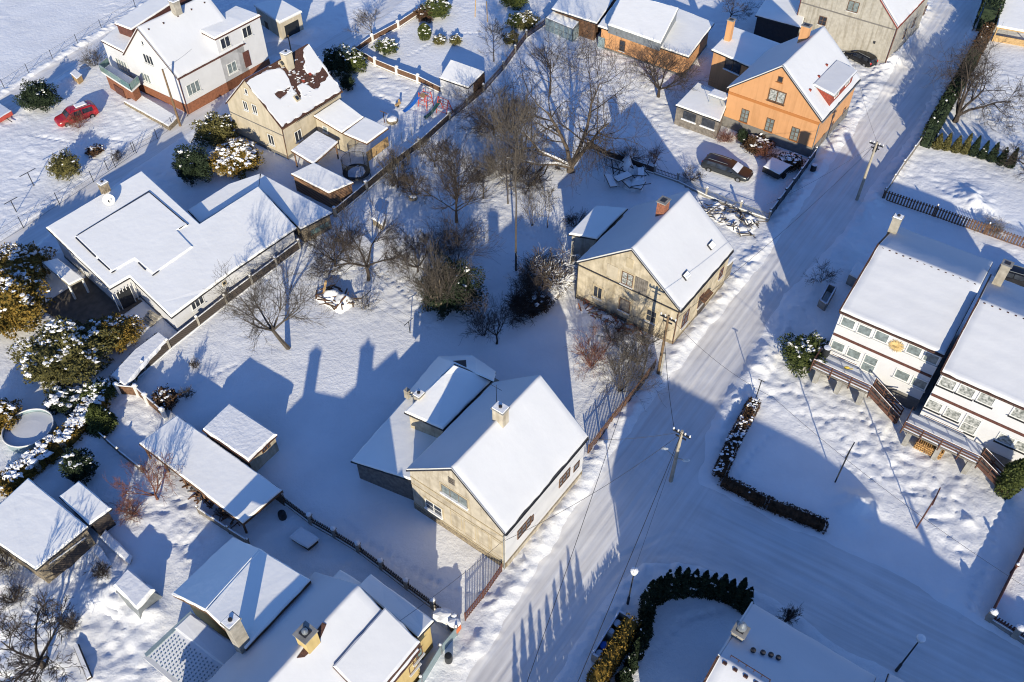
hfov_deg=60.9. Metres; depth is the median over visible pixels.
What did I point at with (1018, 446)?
window
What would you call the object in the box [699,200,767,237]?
plank heap
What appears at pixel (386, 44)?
evergreen shrub
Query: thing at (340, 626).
yellow house
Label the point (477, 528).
blind window frame
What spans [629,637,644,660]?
thuja
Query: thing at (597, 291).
window
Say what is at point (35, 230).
lane
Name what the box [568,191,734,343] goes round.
gabled house
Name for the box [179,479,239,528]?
garden clutter
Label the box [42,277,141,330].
patio
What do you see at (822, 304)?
bin enclosure
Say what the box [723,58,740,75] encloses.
window
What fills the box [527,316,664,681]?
overhead wire
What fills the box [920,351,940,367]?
window
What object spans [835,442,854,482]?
clothes post
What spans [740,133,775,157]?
evergreen shrub
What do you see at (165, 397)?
evergreen shrub
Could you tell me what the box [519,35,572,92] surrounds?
bare tree
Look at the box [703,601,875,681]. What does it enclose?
terraced house
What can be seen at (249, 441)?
shed
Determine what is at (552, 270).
shrub
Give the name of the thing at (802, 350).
evergreen shrub
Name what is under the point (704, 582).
thuja
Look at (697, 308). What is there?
window
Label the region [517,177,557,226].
shrub
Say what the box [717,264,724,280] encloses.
window
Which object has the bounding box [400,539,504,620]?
overhead wire
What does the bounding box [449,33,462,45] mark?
evergreen shrub
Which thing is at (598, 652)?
barrel
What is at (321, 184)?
shed
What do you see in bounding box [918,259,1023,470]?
terraced house
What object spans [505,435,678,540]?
overhead wire
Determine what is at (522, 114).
tall tree
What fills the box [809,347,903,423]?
timber deck
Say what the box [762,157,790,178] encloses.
trailer
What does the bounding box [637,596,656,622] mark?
thuja
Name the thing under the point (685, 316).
window
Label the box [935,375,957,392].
window
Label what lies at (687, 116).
window
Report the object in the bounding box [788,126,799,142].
window
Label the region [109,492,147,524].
shrub
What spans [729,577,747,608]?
thuja
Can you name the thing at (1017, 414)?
window
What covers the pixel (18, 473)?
hedge
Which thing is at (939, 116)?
hedge
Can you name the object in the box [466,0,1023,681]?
road
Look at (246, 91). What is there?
window
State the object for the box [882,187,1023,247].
picket fence
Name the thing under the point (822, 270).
shrub
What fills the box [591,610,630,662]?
bin enclosure
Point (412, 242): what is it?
bare tree
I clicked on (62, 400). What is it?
evergreen shrub
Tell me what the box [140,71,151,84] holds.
window
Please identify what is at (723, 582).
thuja
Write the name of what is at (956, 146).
thuja
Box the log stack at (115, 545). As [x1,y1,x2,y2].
[100,529,131,564]
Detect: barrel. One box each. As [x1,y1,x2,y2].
[278,510,286,520]
[444,652,452,663]
[595,649,602,656]
[599,641,607,653]
[613,619,620,630]
[810,163,816,171]
[821,345,830,357]
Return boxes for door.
[113,84,125,98]
[117,287,134,308]
[242,50,251,67]
[284,20,299,37]
[598,36,604,47]
[696,300,704,316]
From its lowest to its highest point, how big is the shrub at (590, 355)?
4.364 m
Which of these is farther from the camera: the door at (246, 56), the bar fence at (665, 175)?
the door at (246, 56)
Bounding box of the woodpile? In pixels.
[313,280,361,313]
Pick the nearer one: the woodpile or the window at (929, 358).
the window at (929, 358)
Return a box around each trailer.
[0,103,12,122]
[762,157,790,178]
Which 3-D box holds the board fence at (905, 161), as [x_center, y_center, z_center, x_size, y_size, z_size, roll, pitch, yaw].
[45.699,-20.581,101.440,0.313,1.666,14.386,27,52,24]
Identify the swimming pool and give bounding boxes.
[1,408,56,453]
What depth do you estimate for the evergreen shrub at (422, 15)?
126.16 m
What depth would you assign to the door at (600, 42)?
121.10 m
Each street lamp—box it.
[626,567,638,604]
[895,634,925,671]
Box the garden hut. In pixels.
[439,60,484,102]
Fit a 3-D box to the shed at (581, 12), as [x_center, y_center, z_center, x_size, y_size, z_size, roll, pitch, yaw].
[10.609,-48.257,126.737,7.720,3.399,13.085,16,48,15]
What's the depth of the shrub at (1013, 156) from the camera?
100.26 m
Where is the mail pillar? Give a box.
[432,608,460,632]
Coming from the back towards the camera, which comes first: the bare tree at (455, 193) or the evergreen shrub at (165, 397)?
the bare tree at (455, 193)
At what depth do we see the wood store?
67.52 m
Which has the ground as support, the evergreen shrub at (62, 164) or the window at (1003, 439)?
the evergreen shrub at (62, 164)
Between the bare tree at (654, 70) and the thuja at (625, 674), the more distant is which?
the bare tree at (654, 70)
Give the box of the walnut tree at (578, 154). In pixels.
[462,18,666,202]
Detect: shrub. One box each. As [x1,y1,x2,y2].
[0,240,57,282]
[0,260,55,339]
[0,397,22,434]
[0,548,19,579]
[0,578,30,616]
[6,315,121,395]
[12,77,62,112]
[42,384,83,417]
[44,147,81,180]
[54,603,81,637]
[58,447,98,485]
[60,107,88,133]
[74,43,105,68]
[78,376,116,403]
[82,560,111,582]
[84,143,104,157]
[84,403,118,438]
[86,311,145,353]
[107,149,126,161]
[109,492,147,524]
[151,383,183,410]
[171,143,214,186]
[177,385,195,398]
[188,358,199,368]
[189,111,238,149]
[207,137,263,179]
[322,42,351,77]
[338,73,355,90]
[344,46,367,73]
[347,288,380,311]
[370,37,398,56]
[378,168,399,186]
[409,205,505,266]
[412,251,488,320]
[413,5,433,23]
[417,23,431,40]
[420,0,452,19]
[428,216,487,253]
[432,34,447,44]
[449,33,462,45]
[452,103,513,138]
[459,288,517,342]
[474,148,513,178]
[480,140,524,174]
[499,0,528,10]
[500,282,551,327]
[502,30,518,44]
[503,261,551,308]
[504,12,522,29]
[511,152,549,188]
[513,239,580,303]
[513,252,548,290]
[517,9,540,31]
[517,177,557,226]
[518,289,553,316]
[551,153,566,173]
[552,38,594,75]
[558,206,587,228]
[567,318,625,380]
[579,327,667,415]
[588,312,633,350]
[606,136,653,166]
[608,315,659,376]
[645,138,663,163]
[680,165,706,182]
[712,129,736,143]
[736,127,748,142]
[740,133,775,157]
[744,134,757,147]
[753,141,781,162]
[771,151,805,172]
[777,330,829,377]
[777,603,803,624]
[801,259,842,285]
[965,215,1014,238]
[994,458,1023,499]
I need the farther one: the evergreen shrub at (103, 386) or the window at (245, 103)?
the window at (245, 103)
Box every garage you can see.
[188,174,332,242]
[254,0,303,39]
[754,0,804,43]
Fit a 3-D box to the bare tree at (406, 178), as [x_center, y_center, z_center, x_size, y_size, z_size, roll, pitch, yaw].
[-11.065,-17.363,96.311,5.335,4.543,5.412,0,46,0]
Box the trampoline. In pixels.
[341,151,370,183]
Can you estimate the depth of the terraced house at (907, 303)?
74.80 m
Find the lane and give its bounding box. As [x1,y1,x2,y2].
[0,0,402,251]
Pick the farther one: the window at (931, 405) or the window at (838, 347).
the window at (838, 347)
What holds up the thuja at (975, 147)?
on the ground
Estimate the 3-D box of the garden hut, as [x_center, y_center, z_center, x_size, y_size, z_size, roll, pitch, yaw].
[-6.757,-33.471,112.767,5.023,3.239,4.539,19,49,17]
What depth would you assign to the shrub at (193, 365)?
79.77 m
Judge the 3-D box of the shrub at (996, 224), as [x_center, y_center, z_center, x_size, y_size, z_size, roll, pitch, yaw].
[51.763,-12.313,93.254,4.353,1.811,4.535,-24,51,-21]
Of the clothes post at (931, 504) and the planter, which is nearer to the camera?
the clothes post at (931, 504)
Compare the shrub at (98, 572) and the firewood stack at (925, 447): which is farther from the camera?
the firewood stack at (925, 447)
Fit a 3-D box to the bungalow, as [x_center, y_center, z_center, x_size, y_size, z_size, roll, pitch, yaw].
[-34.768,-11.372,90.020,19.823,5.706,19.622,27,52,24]
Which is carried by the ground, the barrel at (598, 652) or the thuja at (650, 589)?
the thuja at (650, 589)
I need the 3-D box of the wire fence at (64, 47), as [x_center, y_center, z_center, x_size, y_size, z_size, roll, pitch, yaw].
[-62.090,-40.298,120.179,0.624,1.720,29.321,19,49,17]
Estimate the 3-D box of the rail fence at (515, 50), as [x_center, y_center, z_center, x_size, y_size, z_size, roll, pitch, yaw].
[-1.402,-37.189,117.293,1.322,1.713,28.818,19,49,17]
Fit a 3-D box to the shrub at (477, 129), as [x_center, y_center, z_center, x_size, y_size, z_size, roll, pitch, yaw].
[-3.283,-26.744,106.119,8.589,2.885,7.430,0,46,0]
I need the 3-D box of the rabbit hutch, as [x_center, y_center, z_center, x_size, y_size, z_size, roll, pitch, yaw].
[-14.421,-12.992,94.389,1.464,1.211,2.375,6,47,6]
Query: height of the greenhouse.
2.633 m
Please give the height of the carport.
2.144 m
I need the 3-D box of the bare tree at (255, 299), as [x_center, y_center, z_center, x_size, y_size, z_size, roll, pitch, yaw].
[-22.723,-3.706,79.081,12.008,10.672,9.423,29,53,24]
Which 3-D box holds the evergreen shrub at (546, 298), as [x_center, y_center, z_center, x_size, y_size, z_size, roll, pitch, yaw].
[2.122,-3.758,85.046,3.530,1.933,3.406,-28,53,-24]
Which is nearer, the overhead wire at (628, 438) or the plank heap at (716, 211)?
the overhead wire at (628, 438)
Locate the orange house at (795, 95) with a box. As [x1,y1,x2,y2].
[674,17,860,156]
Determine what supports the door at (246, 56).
in the white house at (145, 43)
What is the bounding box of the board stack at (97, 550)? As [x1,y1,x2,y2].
[92,545,110,568]
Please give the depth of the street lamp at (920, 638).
57.85 m
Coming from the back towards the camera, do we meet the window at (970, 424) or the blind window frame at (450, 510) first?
the window at (970, 424)
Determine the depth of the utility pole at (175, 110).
105.61 m
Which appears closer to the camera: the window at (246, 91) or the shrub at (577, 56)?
the window at (246, 91)
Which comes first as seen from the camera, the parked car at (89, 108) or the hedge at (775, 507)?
the hedge at (775, 507)
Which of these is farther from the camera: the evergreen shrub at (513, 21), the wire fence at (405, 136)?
the evergreen shrub at (513, 21)
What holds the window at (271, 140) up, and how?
in the cream house at (289, 104)
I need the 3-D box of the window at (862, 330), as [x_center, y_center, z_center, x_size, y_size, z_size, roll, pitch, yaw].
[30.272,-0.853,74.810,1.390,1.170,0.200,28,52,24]
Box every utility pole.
[161,69,180,125]
[656,312,676,375]
[661,427,690,482]
[855,140,883,200]
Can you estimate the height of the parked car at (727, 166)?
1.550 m
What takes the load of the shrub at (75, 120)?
on the ground
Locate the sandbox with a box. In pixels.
[289,527,318,550]
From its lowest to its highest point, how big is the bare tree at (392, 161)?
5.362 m
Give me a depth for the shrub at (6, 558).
65.51 m
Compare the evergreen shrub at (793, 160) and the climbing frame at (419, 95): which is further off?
the climbing frame at (419, 95)
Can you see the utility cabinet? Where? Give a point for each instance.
(857, 269)
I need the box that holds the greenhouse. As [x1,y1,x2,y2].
[545,11,578,40]
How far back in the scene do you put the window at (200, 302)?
83.78 m
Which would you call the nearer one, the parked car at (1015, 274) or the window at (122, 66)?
the parked car at (1015, 274)
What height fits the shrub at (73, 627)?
1.742 m
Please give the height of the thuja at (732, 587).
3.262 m
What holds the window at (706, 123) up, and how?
in the orange house at (795, 95)
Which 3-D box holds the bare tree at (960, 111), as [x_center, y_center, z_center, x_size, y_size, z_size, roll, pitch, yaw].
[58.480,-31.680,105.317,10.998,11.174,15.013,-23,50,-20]
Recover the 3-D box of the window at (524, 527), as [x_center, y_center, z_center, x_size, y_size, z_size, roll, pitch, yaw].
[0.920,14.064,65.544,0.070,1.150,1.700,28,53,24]
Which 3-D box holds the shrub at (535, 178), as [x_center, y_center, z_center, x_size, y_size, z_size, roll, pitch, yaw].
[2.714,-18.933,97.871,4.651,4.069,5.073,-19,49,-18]
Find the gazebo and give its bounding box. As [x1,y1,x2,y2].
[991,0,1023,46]
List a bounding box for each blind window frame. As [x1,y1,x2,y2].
[450,510,461,530]
[464,520,475,540]
[477,528,489,548]
[490,537,502,557]
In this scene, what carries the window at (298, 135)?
in the cream house at (289, 104)
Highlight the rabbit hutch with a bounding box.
[372,210,385,229]
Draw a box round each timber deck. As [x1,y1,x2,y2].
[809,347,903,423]
[899,407,1010,492]
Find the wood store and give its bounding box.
[59,481,115,535]
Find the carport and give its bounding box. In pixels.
[139,415,284,533]
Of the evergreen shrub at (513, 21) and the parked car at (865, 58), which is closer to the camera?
the parked car at (865, 58)
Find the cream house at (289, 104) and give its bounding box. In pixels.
[225,44,388,166]
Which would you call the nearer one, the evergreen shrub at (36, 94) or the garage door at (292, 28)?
the evergreen shrub at (36, 94)
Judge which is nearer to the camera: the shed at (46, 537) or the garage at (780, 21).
the shed at (46, 537)
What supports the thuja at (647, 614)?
on the ground
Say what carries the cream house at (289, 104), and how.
on the ground
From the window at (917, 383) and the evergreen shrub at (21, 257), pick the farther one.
the evergreen shrub at (21, 257)
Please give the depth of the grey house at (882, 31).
117.26 m
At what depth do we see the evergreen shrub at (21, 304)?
81.27 m
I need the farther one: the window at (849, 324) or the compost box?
the compost box
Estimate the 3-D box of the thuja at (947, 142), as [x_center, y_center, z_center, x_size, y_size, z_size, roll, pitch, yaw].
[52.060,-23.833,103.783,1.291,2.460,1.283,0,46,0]
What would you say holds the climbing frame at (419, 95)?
on the ground
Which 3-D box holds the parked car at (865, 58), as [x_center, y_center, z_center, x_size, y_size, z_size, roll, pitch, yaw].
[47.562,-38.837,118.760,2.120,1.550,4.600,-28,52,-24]
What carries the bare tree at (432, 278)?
on the ground
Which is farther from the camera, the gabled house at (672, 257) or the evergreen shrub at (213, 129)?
the evergreen shrub at (213, 129)
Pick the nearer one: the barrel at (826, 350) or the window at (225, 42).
the barrel at (826, 350)
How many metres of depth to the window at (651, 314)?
81.78 m
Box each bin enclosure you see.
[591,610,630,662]
[817,283,836,310]
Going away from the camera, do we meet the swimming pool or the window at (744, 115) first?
the swimming pool
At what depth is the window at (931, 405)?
72.75 m
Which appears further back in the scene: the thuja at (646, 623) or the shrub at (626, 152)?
the shrub at (626, 152)
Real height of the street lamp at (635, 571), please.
5.303 m
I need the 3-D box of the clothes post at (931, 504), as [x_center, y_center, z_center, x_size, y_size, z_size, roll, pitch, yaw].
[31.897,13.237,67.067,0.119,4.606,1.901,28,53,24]
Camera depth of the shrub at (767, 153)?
102.78 m
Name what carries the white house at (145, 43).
on the ground
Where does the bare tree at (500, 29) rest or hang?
on the ground
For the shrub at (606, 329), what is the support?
on the ground
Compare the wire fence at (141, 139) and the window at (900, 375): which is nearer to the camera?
the window at (900, 375)
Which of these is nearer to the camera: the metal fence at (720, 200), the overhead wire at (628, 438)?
the overhead wire at (628, 438)
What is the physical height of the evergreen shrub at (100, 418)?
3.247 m
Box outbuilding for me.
[597,0,713,76]
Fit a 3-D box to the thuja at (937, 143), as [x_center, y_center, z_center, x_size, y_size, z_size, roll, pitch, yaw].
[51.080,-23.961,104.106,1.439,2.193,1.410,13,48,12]
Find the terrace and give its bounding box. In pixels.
[124,95,177,130]
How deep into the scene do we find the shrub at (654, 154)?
101.78 m
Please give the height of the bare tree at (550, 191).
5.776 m
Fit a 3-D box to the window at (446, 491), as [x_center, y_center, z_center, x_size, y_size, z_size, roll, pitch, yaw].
[-4.274,11.420,63.905,2.780,1.380,0.205,28,53,24]
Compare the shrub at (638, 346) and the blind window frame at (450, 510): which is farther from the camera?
the shrub at (638, 346)
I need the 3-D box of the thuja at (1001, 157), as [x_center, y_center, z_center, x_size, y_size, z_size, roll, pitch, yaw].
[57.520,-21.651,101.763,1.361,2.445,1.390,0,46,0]
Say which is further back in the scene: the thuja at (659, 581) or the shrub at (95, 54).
the shrub at (95, 54)
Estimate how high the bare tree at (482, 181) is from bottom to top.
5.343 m
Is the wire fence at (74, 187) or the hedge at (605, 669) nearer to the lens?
the hedge at (605, 669)
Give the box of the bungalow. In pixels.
[46,171,296,331]
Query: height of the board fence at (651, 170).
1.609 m
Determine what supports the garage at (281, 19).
on the ground
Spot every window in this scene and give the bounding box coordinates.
[115,57,129,75]
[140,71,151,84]
[142,53,154,66]
[186,79,202,97]
[191,296,206,312]
[219,35,232,50]
[227,60,238,75]
[241,99,249,111]
[242,24,253,39]
[243,87,248,95]
[250,102,258,115]
[266,132,275,146]
[278,60,284,66]
[293,94,300,101]
[293,127,303,143]
[310,220,329,234]
[322,125,328,134]
[408,656,421,676]
[413,646,424,666]
[423,496,443,519]
[439,481,469,510]
[517,516,530,539]
[559,467,570,487]
[573,460,579,472]
[591,283,603,300]
[617,295,631,314]
[618,40,625,52]
[619,269,635,288]
[644,306,658,325]
[680,306,690,329]
[681,110,696,123]
[696,290,704,309]
[699,117,715,130]
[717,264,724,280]
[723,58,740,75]
[738,108,749,123]
[763,117,774,133]
[766,88,786,106]
[776,76,783,83]
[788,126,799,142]
[817,16,826,26]
[830,339,845,354]
[838,316,856,331]
[844,347,862,362]
[845,0,859,13]
[854,323,872,339]
[858,353,879,375]
[871,329,890,345]
[891,368,911,384]
[903,343,923,359]
[908,376,928,392]
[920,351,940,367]
[922,398,943,414]
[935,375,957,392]
[941,406,962,423]
[954,383,976,401]
[957,414,982,437]
[973,392,996,409]
[993,432,1016,448]
[1007,407,1023,423]
[1010,439,1023,454]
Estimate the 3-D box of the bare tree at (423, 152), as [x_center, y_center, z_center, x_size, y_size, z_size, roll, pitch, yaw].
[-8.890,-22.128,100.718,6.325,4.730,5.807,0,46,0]
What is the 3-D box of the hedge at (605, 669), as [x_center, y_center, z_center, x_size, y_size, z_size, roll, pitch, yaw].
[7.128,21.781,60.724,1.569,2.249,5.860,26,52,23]
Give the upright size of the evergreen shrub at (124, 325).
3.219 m
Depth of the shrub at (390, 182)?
98.63 m
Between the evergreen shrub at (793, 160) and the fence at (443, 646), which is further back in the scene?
the evergreen shrub at (793, 160)
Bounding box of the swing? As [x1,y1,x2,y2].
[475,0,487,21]
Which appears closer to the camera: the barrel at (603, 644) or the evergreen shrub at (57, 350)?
the barrel at (603, 644)
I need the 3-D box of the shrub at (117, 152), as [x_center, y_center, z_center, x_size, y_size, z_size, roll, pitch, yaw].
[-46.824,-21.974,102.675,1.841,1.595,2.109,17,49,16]
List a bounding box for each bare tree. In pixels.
[0,588,88,681]
[102,447,182,512]
[202,250,339,355]
[295,216,369,279]
[297,193,425,301]
[342,8,383,33]
[374,145,414,191]
[381,225,443,276]
[383,232,489,313]
[389,165,434,204]
[396,130,504,222]
[407,133,460,166]
[448,80,542,145]
[454,154,502,197]
[474,19,516,61]
[475,298,525,344]
[482,142,529,203]
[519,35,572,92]
[535,185,560,227]
[610,319,672,375]
[620,42,709,99]
[716,0,762,20]
[923,20,1023,134]
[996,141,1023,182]
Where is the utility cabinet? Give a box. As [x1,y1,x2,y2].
[846,262,864,286]
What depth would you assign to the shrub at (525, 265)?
87.30 m
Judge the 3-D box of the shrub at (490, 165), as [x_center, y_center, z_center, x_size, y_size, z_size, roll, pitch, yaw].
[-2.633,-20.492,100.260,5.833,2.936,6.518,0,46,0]
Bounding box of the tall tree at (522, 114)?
[456,86,574,270]
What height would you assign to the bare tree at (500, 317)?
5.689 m
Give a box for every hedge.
[0,391,110,496]
[577,298,649,345]
[585,613,641,681]
[711,396,761,477]
[717,472,828,534]
[920,50,979,148]
[969,22,995,69]
[971,0,1005,30]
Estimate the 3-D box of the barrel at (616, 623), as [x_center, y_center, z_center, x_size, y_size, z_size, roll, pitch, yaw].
[7.533,20.494,62.585,0.612,1.090,0.612,0,46,0]
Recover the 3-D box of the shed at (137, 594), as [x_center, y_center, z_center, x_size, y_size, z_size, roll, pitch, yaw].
[-28.650,18.629,64.208,5.616,1.814,4.109,0,46,0]
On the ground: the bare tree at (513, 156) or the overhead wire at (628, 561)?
the bare tree at (513, 156)
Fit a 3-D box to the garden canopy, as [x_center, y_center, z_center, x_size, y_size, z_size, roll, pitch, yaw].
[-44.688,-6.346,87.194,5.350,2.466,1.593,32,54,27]
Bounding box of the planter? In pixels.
[386,115,397,124]
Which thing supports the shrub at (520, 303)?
on the ground
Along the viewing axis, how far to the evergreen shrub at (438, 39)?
121.72 m
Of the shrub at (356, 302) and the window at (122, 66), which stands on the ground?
the shrub at (356, 302)
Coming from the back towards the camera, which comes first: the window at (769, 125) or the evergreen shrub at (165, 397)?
the window at (769, 125)
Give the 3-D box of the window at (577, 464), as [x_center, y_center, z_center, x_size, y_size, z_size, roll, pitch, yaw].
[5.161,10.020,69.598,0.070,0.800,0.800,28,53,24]
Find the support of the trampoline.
on the ground
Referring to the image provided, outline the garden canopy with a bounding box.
[42,258,89,298]
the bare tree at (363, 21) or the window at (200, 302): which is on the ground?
the bare tree at (363, 21)
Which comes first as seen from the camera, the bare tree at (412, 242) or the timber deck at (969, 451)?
the timber deck at (969, 451)
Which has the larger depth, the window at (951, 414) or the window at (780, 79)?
the window at (780, 79)
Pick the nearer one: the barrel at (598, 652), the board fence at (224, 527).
the barrel at (598, 652)
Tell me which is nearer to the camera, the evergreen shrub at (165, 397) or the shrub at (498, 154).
the evergreen shrub at (165, 397)
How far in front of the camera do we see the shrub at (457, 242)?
87.76 m
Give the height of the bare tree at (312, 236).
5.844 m
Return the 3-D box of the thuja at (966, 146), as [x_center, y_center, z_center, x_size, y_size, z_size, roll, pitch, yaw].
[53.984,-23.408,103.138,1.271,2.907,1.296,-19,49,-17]
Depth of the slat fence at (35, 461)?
72.72 m
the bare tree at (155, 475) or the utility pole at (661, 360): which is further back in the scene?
the utility pole at (661, 360)
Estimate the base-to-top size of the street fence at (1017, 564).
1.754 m
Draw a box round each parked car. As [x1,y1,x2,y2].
[54,100,98,126]
[701,153,752,181]
[844,50,877,66]
[996,264,1023,286]
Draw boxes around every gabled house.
[351,355,588,569]
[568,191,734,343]
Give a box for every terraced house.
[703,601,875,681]
[829,213,992,410]
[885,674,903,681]
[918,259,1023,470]
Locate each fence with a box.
[0,0,135,87]
[0,142,136,240]
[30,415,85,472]
[92,427,143,472]
[104,106,187,169]
[112,381,167,420]
[118,238,300,385]
[195,505,249,543]
[282,492,457,617]
[332,110,450,217]
[352,3,425,50]
[356,48,443,94]
[374,100,443,169]
[417,625,457,681]
[451,15,546,119]
[464,563,501,620]
[587,141,653,173]
[587,359,656,453]
[653,164,679,181]
[677,172,771,220]
[768,146,817,216]
[882,131,925,197]
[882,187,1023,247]
[984,608,1023,644]
[993,548,1023,612]
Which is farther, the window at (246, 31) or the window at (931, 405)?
the window at (246, 31)
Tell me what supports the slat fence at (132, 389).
on the ground
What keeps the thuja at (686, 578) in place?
on the ground
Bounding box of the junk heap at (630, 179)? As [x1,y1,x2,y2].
[604,155,651,193]
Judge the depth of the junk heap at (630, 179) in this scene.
98.98 m
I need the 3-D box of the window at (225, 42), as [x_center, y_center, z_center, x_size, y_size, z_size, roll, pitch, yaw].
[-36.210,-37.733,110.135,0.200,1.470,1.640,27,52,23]
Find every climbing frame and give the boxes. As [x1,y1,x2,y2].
[403,89,433,112]
[424,96,452,118]
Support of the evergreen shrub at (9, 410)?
on the ground
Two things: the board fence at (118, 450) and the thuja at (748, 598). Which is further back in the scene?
the board fence at (118, 450)
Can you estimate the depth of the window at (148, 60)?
108.01 m
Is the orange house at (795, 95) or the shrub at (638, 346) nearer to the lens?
the shrub at (638, 346)
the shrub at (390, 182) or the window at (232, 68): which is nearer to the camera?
the shrub at (390, 182)
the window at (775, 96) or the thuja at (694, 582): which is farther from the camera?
the window at (775, 96)
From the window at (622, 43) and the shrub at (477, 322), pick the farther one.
the window at (622, 43)
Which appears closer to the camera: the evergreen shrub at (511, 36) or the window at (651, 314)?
the window at (651, 314)
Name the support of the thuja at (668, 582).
on the ground
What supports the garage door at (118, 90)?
in the white house at (145, 43)
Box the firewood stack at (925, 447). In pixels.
[913,438,944,459]
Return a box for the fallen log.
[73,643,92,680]
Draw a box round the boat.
[109,332,167,385]
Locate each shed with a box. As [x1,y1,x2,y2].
[0,478,95,582]
[96,569,161,618]
[202,403,278,471]
[291,163,353,207]
[551,0,615,40]
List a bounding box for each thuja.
[615,666,633,681]
[623,652,638,674]
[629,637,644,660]
[632,627,649,649]
[636,618,654,640]
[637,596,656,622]
[638,579,656,608]
[639,610,652,625]
[655,575,664,605]
[662,569,673,602]
[670,566,682,599]
[676,567,691,599]
[688,568,699,597]
[695,570,710,598]
[706,572,719,600]
[713,573,728,602]
[722,578,736,605]
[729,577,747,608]
[736,586,753,614]
[931,133,943,149]
[941,133,952,150]
[950,135,962,153]
[959,133,972,154]
[968,135,981,156]
[976,140,989,159]
[986,142,999,162]
[995,147,1008,165]
[1005,147,1019,168]
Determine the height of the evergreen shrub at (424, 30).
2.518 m
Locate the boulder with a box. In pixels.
[409,194,417,200]
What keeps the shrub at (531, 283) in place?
on the ground
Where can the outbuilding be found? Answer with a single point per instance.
(637, 26)
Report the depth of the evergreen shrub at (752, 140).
103.89 m
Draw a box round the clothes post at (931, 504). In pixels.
[916,487,940,528]
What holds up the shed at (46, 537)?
on the ground
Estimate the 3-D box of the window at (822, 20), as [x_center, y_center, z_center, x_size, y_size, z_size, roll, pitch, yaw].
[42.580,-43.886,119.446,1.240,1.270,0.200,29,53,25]
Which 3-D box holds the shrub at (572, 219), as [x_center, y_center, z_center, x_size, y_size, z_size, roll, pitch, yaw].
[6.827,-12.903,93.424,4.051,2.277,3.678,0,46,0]
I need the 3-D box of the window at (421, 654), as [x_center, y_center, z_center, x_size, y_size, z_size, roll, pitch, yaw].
[-6.223,20.872,57.667,0.200,1.170,1.140,28,52,24]
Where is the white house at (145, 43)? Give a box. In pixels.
[98,0,269,113]
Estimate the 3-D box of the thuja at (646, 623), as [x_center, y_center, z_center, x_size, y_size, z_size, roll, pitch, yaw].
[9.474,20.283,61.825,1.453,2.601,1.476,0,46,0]
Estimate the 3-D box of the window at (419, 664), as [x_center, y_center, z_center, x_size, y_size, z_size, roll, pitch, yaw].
[-6.484,21.667,57.980,0.200,1.170,1.140,28,52,24]
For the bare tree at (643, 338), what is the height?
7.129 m
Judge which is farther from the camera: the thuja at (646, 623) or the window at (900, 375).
the window at (900, 375)
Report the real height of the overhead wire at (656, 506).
1.051 m
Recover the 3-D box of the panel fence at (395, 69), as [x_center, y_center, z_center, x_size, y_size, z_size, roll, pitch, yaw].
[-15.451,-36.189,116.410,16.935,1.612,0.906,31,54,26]
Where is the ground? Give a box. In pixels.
[0,0,1023,681]
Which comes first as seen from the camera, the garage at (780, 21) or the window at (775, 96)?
the window at (775, 96)
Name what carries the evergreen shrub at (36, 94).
on the ground
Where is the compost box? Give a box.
[70,69,83,83]
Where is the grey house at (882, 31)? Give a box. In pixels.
[797,0,927,62]
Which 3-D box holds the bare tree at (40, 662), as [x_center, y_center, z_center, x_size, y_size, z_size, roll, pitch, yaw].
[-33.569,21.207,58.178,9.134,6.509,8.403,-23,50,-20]
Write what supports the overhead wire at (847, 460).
attached to the utility pole at (661, 360)
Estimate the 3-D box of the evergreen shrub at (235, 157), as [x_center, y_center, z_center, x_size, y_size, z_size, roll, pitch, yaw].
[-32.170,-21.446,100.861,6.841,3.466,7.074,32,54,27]
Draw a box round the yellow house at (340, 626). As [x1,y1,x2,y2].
[207,570,434,681]
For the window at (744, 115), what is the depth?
105.44 m
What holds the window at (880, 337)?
in the terraced house at (907, 303)
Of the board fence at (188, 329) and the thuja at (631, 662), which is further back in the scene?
the board fence at (188, 329)
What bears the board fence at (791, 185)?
on the ground
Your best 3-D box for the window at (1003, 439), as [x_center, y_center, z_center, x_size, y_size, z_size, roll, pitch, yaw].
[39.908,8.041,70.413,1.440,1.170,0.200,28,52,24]
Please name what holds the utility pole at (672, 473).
on the ground
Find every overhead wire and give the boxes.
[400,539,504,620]
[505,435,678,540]
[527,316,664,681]
[578,433,681,680]
[589,432,678,439]
[633,436,680,572]
[663,314,673,425]
[670,318,1021,584]
[679,173,845,316]
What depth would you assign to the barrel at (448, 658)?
60.69 m
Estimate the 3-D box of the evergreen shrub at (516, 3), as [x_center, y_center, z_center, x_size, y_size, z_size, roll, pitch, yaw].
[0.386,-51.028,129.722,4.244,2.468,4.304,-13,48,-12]
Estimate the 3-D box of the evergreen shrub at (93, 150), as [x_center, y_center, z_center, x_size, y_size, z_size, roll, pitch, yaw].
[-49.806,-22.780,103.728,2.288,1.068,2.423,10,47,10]
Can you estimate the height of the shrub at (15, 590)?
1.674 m
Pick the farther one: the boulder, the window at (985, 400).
the boulder
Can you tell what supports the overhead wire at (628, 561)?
attached to the utility pole at (672, 473)
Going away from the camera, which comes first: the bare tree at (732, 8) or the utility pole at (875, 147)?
the utility pole at (875, 147)

